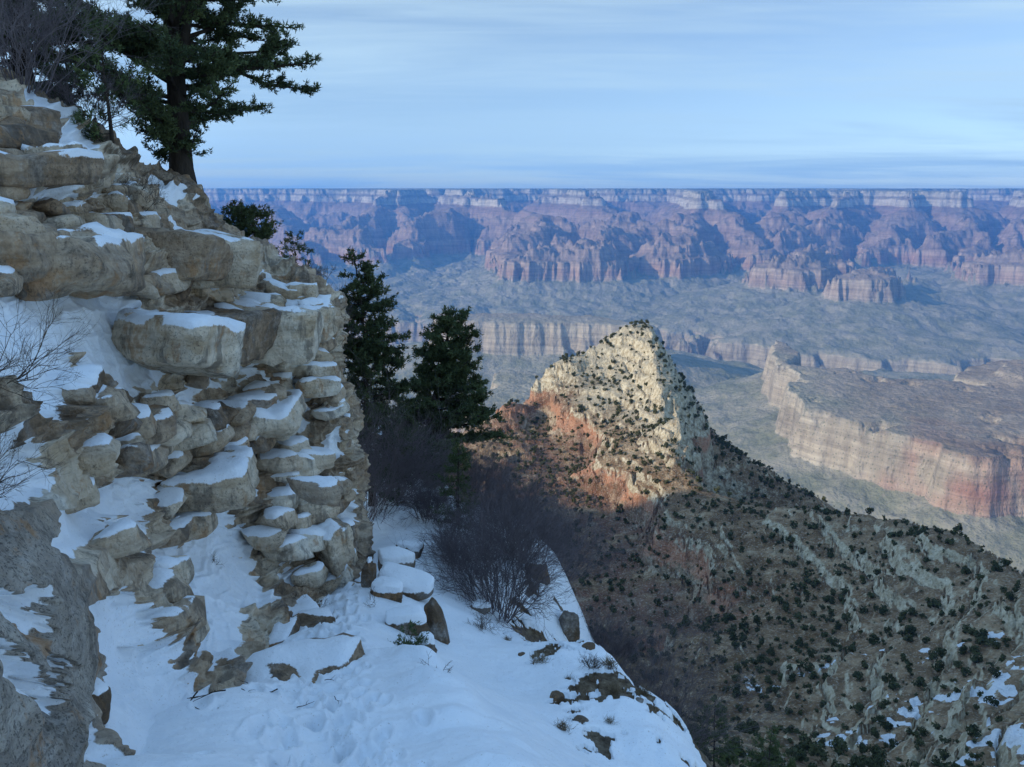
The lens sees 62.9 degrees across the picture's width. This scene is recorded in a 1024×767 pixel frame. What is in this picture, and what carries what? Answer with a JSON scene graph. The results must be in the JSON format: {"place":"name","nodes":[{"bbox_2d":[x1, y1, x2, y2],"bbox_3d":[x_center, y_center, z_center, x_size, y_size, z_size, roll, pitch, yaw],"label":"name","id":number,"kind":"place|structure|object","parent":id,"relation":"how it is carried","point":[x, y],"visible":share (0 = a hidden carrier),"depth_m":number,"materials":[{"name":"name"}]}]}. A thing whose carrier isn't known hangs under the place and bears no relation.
{"place":"outdoors","nodes":[
{"label":"outdoors","id":0,"kind":"place"},
{"bbox_2d":[0,67,375,766],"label":"cliff terrain","id":1,"kind":"structure","parent":0,"point":[198,419],"depth_m":10.55,"materials":[{"name":"stone"}]},
{"bbox_2d":[0,390,67,519],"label":"bare shrub","id":2,"kind":"object","parent":1,"relation":"on","point":[10,477],"visible":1,"depth_m":5.19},
{"bbox_2d":[0,274,99,408],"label":"bare shrub","id":3,"kind":"object","parent":1,"relation":"on","point":[33,363],"visible":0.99,"depth_m":6.28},
{"bbox_2d":[0,0,114,105],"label":"bare shrub","id":4,"kind":"object","parent":1,"relation":"on","point":[41,62],"visible":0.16,"depth_m":15.90,"materials":[{"name":"brown plant"}]},
{"bbox_2d":[0,0,183,93],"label":"bare shrub","id":5,"kind":"object","parent":1,"relation":"on","point":[45,35],"visible":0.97,"depth_m":13.20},
{"bbox_2d":[30,53,155,138],"bbox_3d":[-7.438,-5.155,14.755,2.147,1.691,2.760,-3,12,-15],"label":"bare shrub","id":6,"kind":"object","parent":1,"relation":"on","point":[73,96],"visible":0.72,"depth_m":14.49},
{"bbox_2d":[67,13,159,143],"bbox_3d":[-7.048,-4.879,14.235,1.300,2.731,1.631,8,14,33],"label":"pinyon sapling","id":7,"kind":"object","parent":1,"relation":"on","point":[93,133],"visible":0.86,"depth_m":14.11,"materials":[{"name":"green plant"}]},
{"bbox_2d":[117,165,169,216],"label":"bare shrub","id":8,"kind":"object","parent":1,"relation":"on","point":[142,177],"visible":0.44,"depth_m":13.51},
{"bbox_2d":[40,0,321,184],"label":"pine tree","id":9,"kind":"object","parent":1,"relation":"on","point":[177,117],"visible":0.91,"depth_m":16.56,"materials":[{"name":"green plant"}]},
{"bbox_2d":[220,199,289,257],"bbox_3d":[-6.195,-3.280,19.250,1.956,1.937,2.091,0,12,0],"label":"juniper tree","id":10,"kind":"object","parent":1,"relation":"on","point":[244,216],"visible":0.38,"depth_m":19.07,"materials":[{"name":"green plant"}]},
{"bbox_2d":[279,229,314,265],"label":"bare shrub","id":11,"kind":"object","parent":1,"relation":"on","point":[292,242],"visible":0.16,"depth_m":22.14,"materials":[{"name":"green plant"}]},
{"bbox_2d":[285,580,332,606],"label":"bare shrub","id":12,"kind":"object","parent":1,"relation":"on","point":[308,595],"visible":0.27,"depth_m":13.01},
{"bbox_2d":[302,261,336,278],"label":"bare shrub","id":13,"kind":"object","parent":1,"relation":"on","point":[318,271],"visible":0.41,"depth_m":18.40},
{"bbox_2d":[320,261,365,361],"bbox_3d":[-5.096,-1.752,22.107,2.523,2.879,2.270,0,12,0],"label":"dead snag","id":14,"kind":"object","parent":1,"relation":"on","point":[349,309],"visible":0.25,"depth_m":22.28,"materials":[{"name":"grey wood"}]},
{"bbox_2d":[361,557,376,587],"bbox_3d":[-2.480,3.362,14.504,0.228,0.789,0.389,6,12,-1],"label":"wall stone","id":15,"kind":"object","parent":1,"relation":"on","point":[368,571],"visible":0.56,"depth_m":14.31,"materials":[{"name":"stone"}]},
{"bbox_2d":[98,431,712,766],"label":"trail ground","id":16,"kind":"structure","parent":0,"point":[487,701],"depth_m":9.21,"materials":[{"name":"snow"}]},
{"bbox_2d":[92,677,111,724],"bbox_3d":[-3.046,2.311,6.003,0.296,0.382,0.336,7,7,-31],"label":"boulder","id":17,"kind":"object","parent":16,"relation":"on","point":[101,695],"visible":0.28,"depth_m":5.95,"materials":[{"name":"stone"}]},
{"bbox_2d":[337,245,425,506],"bbox_3d":[-4.040,-0.057,23.845,3.039,7.717,2.977,0,12,0],"label":"pine tree","id":18,"kind":"object","parent":16,"relation":"on","point":[370,346],"visible":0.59,"depth_m":23.25,"materials":[{"name":"green plant"}]},
{"bbox_2d":[370,576,402,602],"bbox_3d":[-2.086,3.420,13.921,0.534,0.355,0.431,2,11,-11],"label":"wall stone","id":19,"kind":"object","parent":16,"relation":"on","point":[389,588],"visible":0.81,"depth_m":13.75,"materials":[{"name":"stone"}]},
{"bbox_2d":[378,546,415,570],"bbox_3d":[-2.151,3.371,15.823,0.723,0.546,0.540,-1,11,-20],"label":"wall stone","id":20,"kind":"object","parent":16,"relation":"on","point":[399,555],"visible":0.51,"depth_m":15.62,"materials":[{"name":"stone"}]},
{"bbox_2d":[378,562,434,600],"bbox_3d":[-1.837,3.508,14.642,1.032,0.508,0.793,5,15,7],"label":"wall stone","id":21,"kind":"object","parent":16,"relation":"on","point":[418,584],"visible":0.59,"depth_m":14.37,"materials":[{"name":"stone"}]},
{"bbox_2d":[385,604,430,635],"bbox_3d":[-1.561,3.576,12.619,0.702,0.410,0.399,3,11,-7],"label":"wall stone","id":22,"kind":"object","parent":16,"relation":"on","point":[397,618],"visible":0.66,"depth_m":12.45,"materials":[{"name":"stone"}]},
{"bbox_2d":[390,618,429,645],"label":"evergreen sprig","id":23,"kind":"object","parent":16,"relation":"on","point":[419,639],"visible":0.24,"depth_m":11.60,"materials":[{"name":"green plant"}]},
{"bbox_2d":[396,540,423,558],"bbox_3d":[-2.253,3.679,18.351,0.556,0.461,0.441,7,13,19],"label":"wall stone","id":24,"kind":"object","parent":16,"relation":"on","point":[411,545],"visible":0.55,"depth_m":18.20,"materials":[{"name":"stone"}]},
{"bbox_2d":[361,399,464,504],"bbox_3d":[-3.475,2.147,24.526,4.296,3.404,4.395,0,12,0],"label":"bare shrub","id":25,"kind":"object","parent":16,"relation":"on","point":[421,458],"visible":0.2,"depth_m":24.25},
{"bbox_2d":[344,359,506,529],"bbox_3d":[-3.949,2.200,22.417,7.225,5.989,6.474,7,14,30],"label":"bare shrub","id":26,"kind":"object","parent":16,"relation":"on","point":[388,491],"visible":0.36,"depth_m":22.09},
{"bbox_2d":[419,631,436,652],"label":"wall stone","id":27,"kind":"object","parent":16,"relation":"on","point":[430,642],"visible":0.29,"depth_m":11.80,"materials":[{"name":"stone"}]},
{"bbox_2d":[387,468,470,528],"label":"bare shrub","id":28,"kind":"object","parent":16,"relation":"on","point":[423,505],"visible":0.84,"depth_m":21.39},
{"bbox_2d":[424,597,449,644],"bbox_3d":[-1.147,3.828,13.060,0.288,1.039,0.445,-16,6,-7],"label":"wall stone","id":29,"kind":"object","parent":16,"relation":"on","point":[436,620],"visible":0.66,"depth_m":12.87,"materials":[{"name":"stone"}]},
{"bbox_2d":[382,305,511,486],"bbox_3d":[-2.445,0.452,27.649,4.293,6.208,4.236,-11,16,-42],"label":"pine tree","id":30,"kind":"object","parent":16,"relation":"on","point":[450,368],"visible":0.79,"depth_m":27.07,"materials":[{"name":"green plant"}]},
{"bbox_2d":[414,501,482,585],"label":"bare shrub","id":31,"kind":"object","parent":16,"relation":"on","point":[444,530],"visible":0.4,"depth_m":18.47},
{"bbox_2d":[429,433,480,528],"bbox_3d":[-1.376,2.503,20.745,1.315,2.738,1.325,3,12,13],"label":"fir sapling","id":32,"kind":"object","parent":16,"relation":"on","point":[454,459],"visible":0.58,"depth_m":20.62,"materials":[{"name":"green plant"}]},
{"bbox_2d":[419,436,533,506],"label":"bare shrub","id":33,"kind":"object","parent":16,"relation":"on","point":[472,471],"visible":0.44,"depth_m":23.52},
{"bbox_2d":[470,599,490,614],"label":"boulder","id":34,"kind":"object","parent":16,"relation":"on","point":[478,604],"visible":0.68,"depth_m":15.90,"materials":[{"name":"stone"}]},
{"bbox_2d":[468,611,502,634],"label":"bare shrub","id":35,"kind":"object","parent":16,"relation":"on","point":[483,623],"visible":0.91,"depth_m":14.29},
{"bbox_2d":[433,443,565,526],"bbox_3d":[-0.154,2.850,21.369,3.566,2.708,3.872,10,16,41],"label":"bare shrub","id":36,"kind":"object","parent":16,"relation":"on","point":[494,480],"visible":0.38,"depth_m":21.55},
{"bbox_2d":[394,465,607,641],"bbox_3d":[-0.238,3.496,16.933,4.695,3.920,5.361,0,12,0],"label":"bare shrub","id":37,"kind":"object","parent":16,"relation":"on","point":[479,572],"visible":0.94,"depth_m":16.70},
{"bbox_2d":[439,469,581,578],"bbox_3d":[0.029,3.160,19.301,3.444,2.705,4.284,0,12,0],"label":"bare shrub","id":38,"kind":"object","parent":16,"relation":"on","point":[543,526],"visible":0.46,"depth_m":19.62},
{"bbox_2d":[524,553,548,585],"bbox_3d":[0.557,4.343,19.480,0.564,0.694,0.508,-7,13,-29],"label":"rock pillar","id":39,"kind":"object","parent":16,"relation":"on","point":[541,575],"visible":0.13,"depth_m":19.35,"materials":[{"name":"stone"}]},
{"bbox_2d":[530,651,553,663],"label":"grass tuft","id":40,"kind":"object","parent":16,"relation":"on","point":[542,658],"visible":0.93,"depth_m":12.69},
{"bbox_2d":[550,690,564,703],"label":"slope stone","id":41,"kind":"object","parent":16,"relation":"on","point":[557,696],"visible":0.95,"depth_m":11.23,"materials":[{"name":"stone"}]},
{"bbox_2d":[551,717,576,733],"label":"grass tuft","id":42,"kind":"object","parent":16,"relation":"on","point":[560,726],"visible":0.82,"depth_m":9.82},
{"bbox_2d":[559,610,579,641],"bbox_3d":[1.286,5.562,19.051,0.528,0.947,0.492,3,15,-11],"label":"rock pillar","id":43,"kind":"object","parent":16,"relation":"on","point":[571,633],"visible":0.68,"depth_m":18.80,"materials":[{"name":"stone"}]},
{"bbox_2d":[574,715,588,723],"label":"slope stone","id":44,"kind":"object","parent":16,"relation":"on","point":[582,719],"visible":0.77,"depth_m":10.32,"materials":[{"name":"stone"}]},
{"bbox_2d":[521,464,650,591],"bbox_3d":[1.559,4.202,23.740,5.028,3.702,4.567,0,12,0],"label":"bare shrub","id":45,"kind":"object","parent":16,"relation":"on","point":[593,541],"visible":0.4,"depth_m":23.83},
{"bbox_2d":[582,642,594,649],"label":"slope stone","id":46,"kind":"object","parent":16,"relation":"on","point":[589,645],"visible":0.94,"depth_m":13.17,"materials":[{"name":"stone"}]},
{"bbox_2d":[578,653,608,676],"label":"bare shrub","id":47,"kind":"object","parent":16,"relation":"on","point":[593,664],"visible":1,"depth_m":12.27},
{"bbox_2d":[593,650,621,669],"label":"grass tuft","id":48,"kind":"object","parent":16,"relation":"on","point":[610,665],"visible":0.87,"depth_m":12.59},
{"bbox_2d":[600,680,629,698],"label":"grass tuft","id":49,"kind":"object","parent":16,"relation":"on","point":[614,690],"visible":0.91,"depth_m":11.27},
{"bbox_2d":[580,595,673,685],"bbox_3d":[2.663,7.062,22.904,3.365,2.519,3.401,8,14,35],"label":"bare shrub","id":50,"kind":"object","parent":16,"relation":"on","point":[616,646],"visible":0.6,"depth_m":22.82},
{"bbox_2d":[633,683,657,695],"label":"grass tuft","id":51,"kind":"object","parent":16,"relation":"on","point":[645,691],"visible":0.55,"depth_m":11.74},
{"bbox_2d":[591,581,828,766],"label":"bare shrub","id":52,"kind":"object","parent":16,"relation":"on","point":[675,695],"visible":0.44,"depth_m":21.68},
{"bbox_2d":[689,696,745,766],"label":"juniper tree","id":53,"kind":"object","parent":16,"relation":"on","point":[725,758],"visible":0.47,"depth_m":39.95,"materials":[{"name":"green plant"}]},
{"bbox_2d":[742,722,796,766],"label":"juniper tree","id":54,"kind":"object","parent":16,"relation":"on","point":[774,749],"visible":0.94,"depth_m":42.71,"materials":[{"name":"green plant"}]},
{"bbox_2d":[0,0,1023,188],"label":"sky","id":55,"kind":"structure","parent":0,"point":[903,94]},
{"bbox_2d":[203,188,1023,573],"bbox_3d":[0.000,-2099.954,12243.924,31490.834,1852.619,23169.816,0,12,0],"label":"canyon terrain","id":56,"kind":"structure","parent":0,"point":[857,350],"depth_m":7298.34,"materials":[{"name":"stone"}]},
{"bbox_2d":[444,323,1023,766],"bbox_3d":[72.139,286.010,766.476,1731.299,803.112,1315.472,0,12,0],"label":"ridge terrain","id":57,"kind":"structure","parent":0,"point":[616,483],"depth_m":359.24,"materials":[{"name":"stone"}]},
{"bbox_2d":[729,632,738,640],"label":"juniper shrub","id":58,"kind":"object","parent":57,"relation":"on","point":[733,636],"visible":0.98,"depth_m":305.07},
{"bbox_2d":[449,319,1020,766],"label":"distant junipers","id":59,"kind":"object","parent":57,"relation":"on","point":[911,531],"visible":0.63,"depth_m":381.65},
{"bbox_2d":[725,736,744,752],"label":"juniper shrub","id":60,"kind":"object","parent":57,"relation":"on","point":[733,739],"visible":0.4,"depth_m":139.15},
{"bbox_2d":[745,717,759,733],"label":"juniper shrub","id":61,"kind":"object","parent":57,"relation":"on","point":[752,730],"visible":0.76,"depth_m":168.96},
{"bbox_2d":[753,615,761,626],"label":"juniper shrub","id":62,"kind":"object","parent":57,"relation":"on","point":[757,619],"visible":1,"depth_m":318.91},
{"bbox_2d":[764,701,774,711],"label":"juniper shrub","id":63,"kind":"object","parent":57,"relation":"on","point":[767,705],"visible":0.84,"depth_m":248.02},
{"bbox_2d":[766,752,786,766],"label":"juniper shrub","id":64,"kind":"object","parent":57,"relation":"on","point":[775,758],"visible":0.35,"depth_m":133.57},
{"bbox_2d":[794,637,803,646],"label":"juniper shrub","id":65,"kind":"object","parent":57,"relation":"on","point":[800,643],"visible":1,"depth_m":296.64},
{"bbox_2d":[792,748,809,761],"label":"juniper shrub","id":66,"kind":"object","parent":57,"relation":"on","point":[802,755],"visible":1,"depth_m":139.28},
{"bbox_2d":[799,735,811,749],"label":"juniper shrub","id":67,"kind":"object","parent":57,"relation":"on","point":[807,741],"visible":0.69,"depth_m":146.75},
{"bbox_2d":[804,662,814,671],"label":"juniper shrub","id":68,"kind":"object","parent":57,"relation":"on","point":[809,668],"visible":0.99,"depth_m":265.94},
{"bbox_2d":[806,647,816,657],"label":"juniper shrub","id":69,"kind":"object","parent":57,"relation":"on","point":[810,653],"visible":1,"depth_m":279.15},
{"bbox_2d":[808,671,819,679],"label":"juniper shrub","id":70,"kind":"object","parent":57,"relation":"on","point":[813,675],"visible":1,"depth_m":261.49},
{"bbox_2d":[807,742,829,761],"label":"juniper shrub","id":71,"kind":"object","parent":57,"relation":"on","point":[814,749],"visible":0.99,"depth_m":140.66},
{"bbox_2d":[828,636,839,646],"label":"juniper shrub","id":72,"kind":"object","parent":57,"relation":"on","point":[833,641],"visible":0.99,"depth_m":287.44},
{"bbox_2d":[828,736,848,751],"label":"juniper shrub","id":73,"kind":"object","parent":57,"relation":"on","point":[840,743],"visible":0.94,"depth_m":152.09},
{"bbox_2d":[831,759,846,766],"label":"juniper shrub","id":74,"kind":"object","parent":57,"relation":"on","point":[835,761],"visible":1,"depth_m":124.23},
{"bbox_2d":[841,612,851,621],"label":"juniper shrub","id":75,"kind":"object","parent":57,"relation":"on","point":[847,615],"visible":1,"depth_m":311.74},
{"bbox_2d":[846,644,855,651],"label":"juniper shrub","id":76,"kind":"object","parent":57,"relation":"on","point":[851,647],"visible":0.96,"depth_m":273.51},
{"bbox_2d":[846,755,864,766],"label":"juniper shrub","id":77,"kind":"object","parent":57,"relation":"on","point":[855,761],"visible":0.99,"depth_m":136.11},
{"bbox_2d":[852,671,863,681],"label":"juniper shrub","id":78,"kind":"object","parent":57,"relation":"on","point":[856,674],"visible":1,"depth_m":247.00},
{"bbox_2d":[853,702,864,714],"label":"juniper shrub","id":79,"kind":"object","parent":57,"relation":"on","point":[858,707],"visible":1,"depth_m":228.33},
{"bbox_2d":[857,742,870,753],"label":"juniper shrub","id":80,"kind":"object","parent":57,"relation":"on","point":[863,748],"visible":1,"depth_m":152.79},
{"bbox_2d":[857,754,872,766],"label":"juniper shrub","id":81,"kind":"object","parent":57,"relation":"on","point":[867,760],"visible":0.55,"depth_m":144.58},
{"bbox_2d":[868,635,880,644],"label":"juniper shrub","id":82,"kind":"object","parent":57,"relation":"on","point":[872,640],"visible":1,"depth_m":269.47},
{"bbox_2d":[870,727,879,738],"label":"juniper shrub","id":83,"kind":"object","parent":57,"relation":"on","point":[875,733],"visible":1,"depth_m":204.83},
{"bbox_2d":[869,743,887,758],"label":"juniper shrub","id":84,"kind":"object","parent":57,"relation":"on","point":[876,749],"visible":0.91,"depth_m":151.03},
{"bbox_2d":[870,756,887,766],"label":"juniper shrub","id":85,"kind":"object","parent":57,"relation":"on","point":[878,762],"visible":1,"depth_m":137.03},
{"bbox_2d":[878,699,890,706],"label":"juniper shrub","id":86,"kind":"object","parent":57,"relation":"on","point":[885,702],"visible":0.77,"depth_m":224.73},
{"bbox_2d":[877,720,893,731],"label":"juniper shrub","id":87,"kind":"object","parent":57,"relation":"on","point":[887,725],"visible":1,"depth_m":208.64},
{"bbox_2d":[881,673,893,682],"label":"juniper shrub","id":88,"kind":"object","parent":57,"relation":"on","point":[884,678],"visible":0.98,"depth_m":235.77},
{"bbox_2d":[887,681,900,690],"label":"juniper shrub","id":89,"kind":"object","parent":57,"relation":"on","point":[892,685],"visible":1,"depth_m":230.86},
{"bbox_2d":[889,738,898,749],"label":"juniper shrub","id":90,"kind":"object","parent":57,"relation":"on","point":[892,743],"visible":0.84,"depth_m":198.91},
{"bbox_2d":[906,624,916,635],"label":"juniper shrub","id":91,"kind":"object","parent":57,"relation":"on","point":[910,630],"visible":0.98,"depth_m":262.30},
{"bbox_2d":[906,759,918,766],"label":"juniper shrub","id":92,"kind":"object","parent":57,"relation":"on","point":[914,763],"visible":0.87,"depth_m":141.04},
{"bbox_2d":[911,676,926,687],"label":"juniper shrub","id":93,"kind":"object","parent":57,"relation":"on","point":[920,681],"visible":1,"depth_m":227.79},
{"bbox_2d":[914,738,924,745],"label":"juniper shrub","id":94,"kind":"object","parent":57,"relation":"on","point":[919,741],"visible":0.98,"depth_m":189.92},
{"bbox_2d":[916,726,929,735],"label":"juniper shrub","id":95,"kind":"object","parent":57,"relation":"on","point":[923,732],"visible":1,"depth_m":195.04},
{"bbox_2d":[928,650,938,659],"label":"juniper shrub","id":96,"kind":"object","parent":57,"relation":"on","point":[933,656],"visible":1,"depth_m":241.27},
{"bbox_2d":[931,660,944,671],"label":"juniper shrub","id":97,"kind":"object","parent":57,"relation":"on","point":[939,665],"visible":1,"depth_m":235.10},
{"bbox_2d":[933,647,946,657],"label":"juniper shrub","id":98,"kind":"object","parent":57,"relation":"on","point":[940,651],"visible":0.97,"depth_m":243.37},
{"bbox_2d":[938,748,950,760],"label":"juniper shrub","id":99,"kind":"object","parent":57,"relation":"on","point":[943,753],"visible":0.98,"depth_m":172.56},
{"bbox_2d":[938,761,955,766],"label":"juniper shrub","id":100,"kind":"object","parent":57,"relation":"on","point":[946,764],"visible":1,"depth_m":143.90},
{"bbox_2d":[958,644,967,654],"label":"juniper shrub","id":101,"kind":"object","parent":57,"relation":"on","point":[962,650],"visible":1,"depth_m":235.80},
{"bbox_2d":[960,565,971,573],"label":"juniper shrub","id":102,"kind":"object","parent":57,"relation":"on","point":[966,571],"visible":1,"depth_m":296.42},
{"bbox_2d":[960,666,972,675],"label":"juniper shrub","id":103,"kind":"object","parent":57,"relation":"on","point":[966,670],"visible":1,"depth_m":222.10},
{"bbox_2d":[964,758,973,766],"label":"juniper shrub","id":104,"kind":"object","parent":57,"relation":"on","point":[968,762],"visible":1,"depth_m":160.75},
{"bbox_2d":[965,627,977,634],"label":"juniper shrub","id":105,"kind":"object","parent":57,"relation":"on","point":[970,631],"visible":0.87,"depth_m":242.58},
{"bbox_2d":[966,724,982,737],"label":"juniper shrub","id":106,"kind":"object","parent":57,"relation":"on","point":[973,731],"visible":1,"depth_m":172.42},
{"bbox_2d":[969,645,980,652],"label":"juniper shrub","id":107,"kind":"object","parent":57,"relation":"on","point":[974,648],"visible":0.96,"depth_m":233.90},
{"bbox_2d":[969,652,982,662],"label":"juniper shrub","id":108,"kind":"object","parent":57,"relation":"on","point":[976,657],"visible":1,"depth_m":226.19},
{"bbox_2d":[973,628,987,637],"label":"juniper shrub","id":109,"kind":"object","parent":57,"relation":"on","point":[984,631],"visible":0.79,"depth_m":239.32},
{"bbox_2d":[974,634,987,644],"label":"juniper shrub","id":110,"kind":"object","parent":57,"relation":"on","point":[979,641],"visible":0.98,"depth_m":235.08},
{"bbox_2d":[983,695,999,706],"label":"juniper shrub","id":111,"kind":"object","parent":57,"relation":"on","point":[991,701],"visible":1,"depth_m":192.66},
{"bbox_2d":[985,637,1000,648],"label":"juniper shrub","id":112,"kind":"object","parent":57,"relation":"on","point":[996,645],"visible":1,"depth_m":231.23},
{"bbox_2d":[988,667,1000,677],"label":"juniper shrub","id":113,"kind":"object","parent":57,"relation":"on","point":[993,670],"visible":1,"depth_m":206.84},
{"bbox_2d":[991,562,1002,571],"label":"juniper shrub","id":114,"kind":"object","parent":57,"relation":"on","point":[996,567],"visible":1,"depth_m":279.40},
{"bbox_2d":[1000,557,1012,565],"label":"juniper shrub","id":115,"kind":"object","parent":57,"relation":"on","point":[1006,562],"visible":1,"depth_m":284.77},
{"bbox_2d":[1006,591,1017,601],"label":"juniper shrub","id":116,"kind":"object","parent":57,"relation":"on","point":[1010,596],"visible":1,"depth_m":245.69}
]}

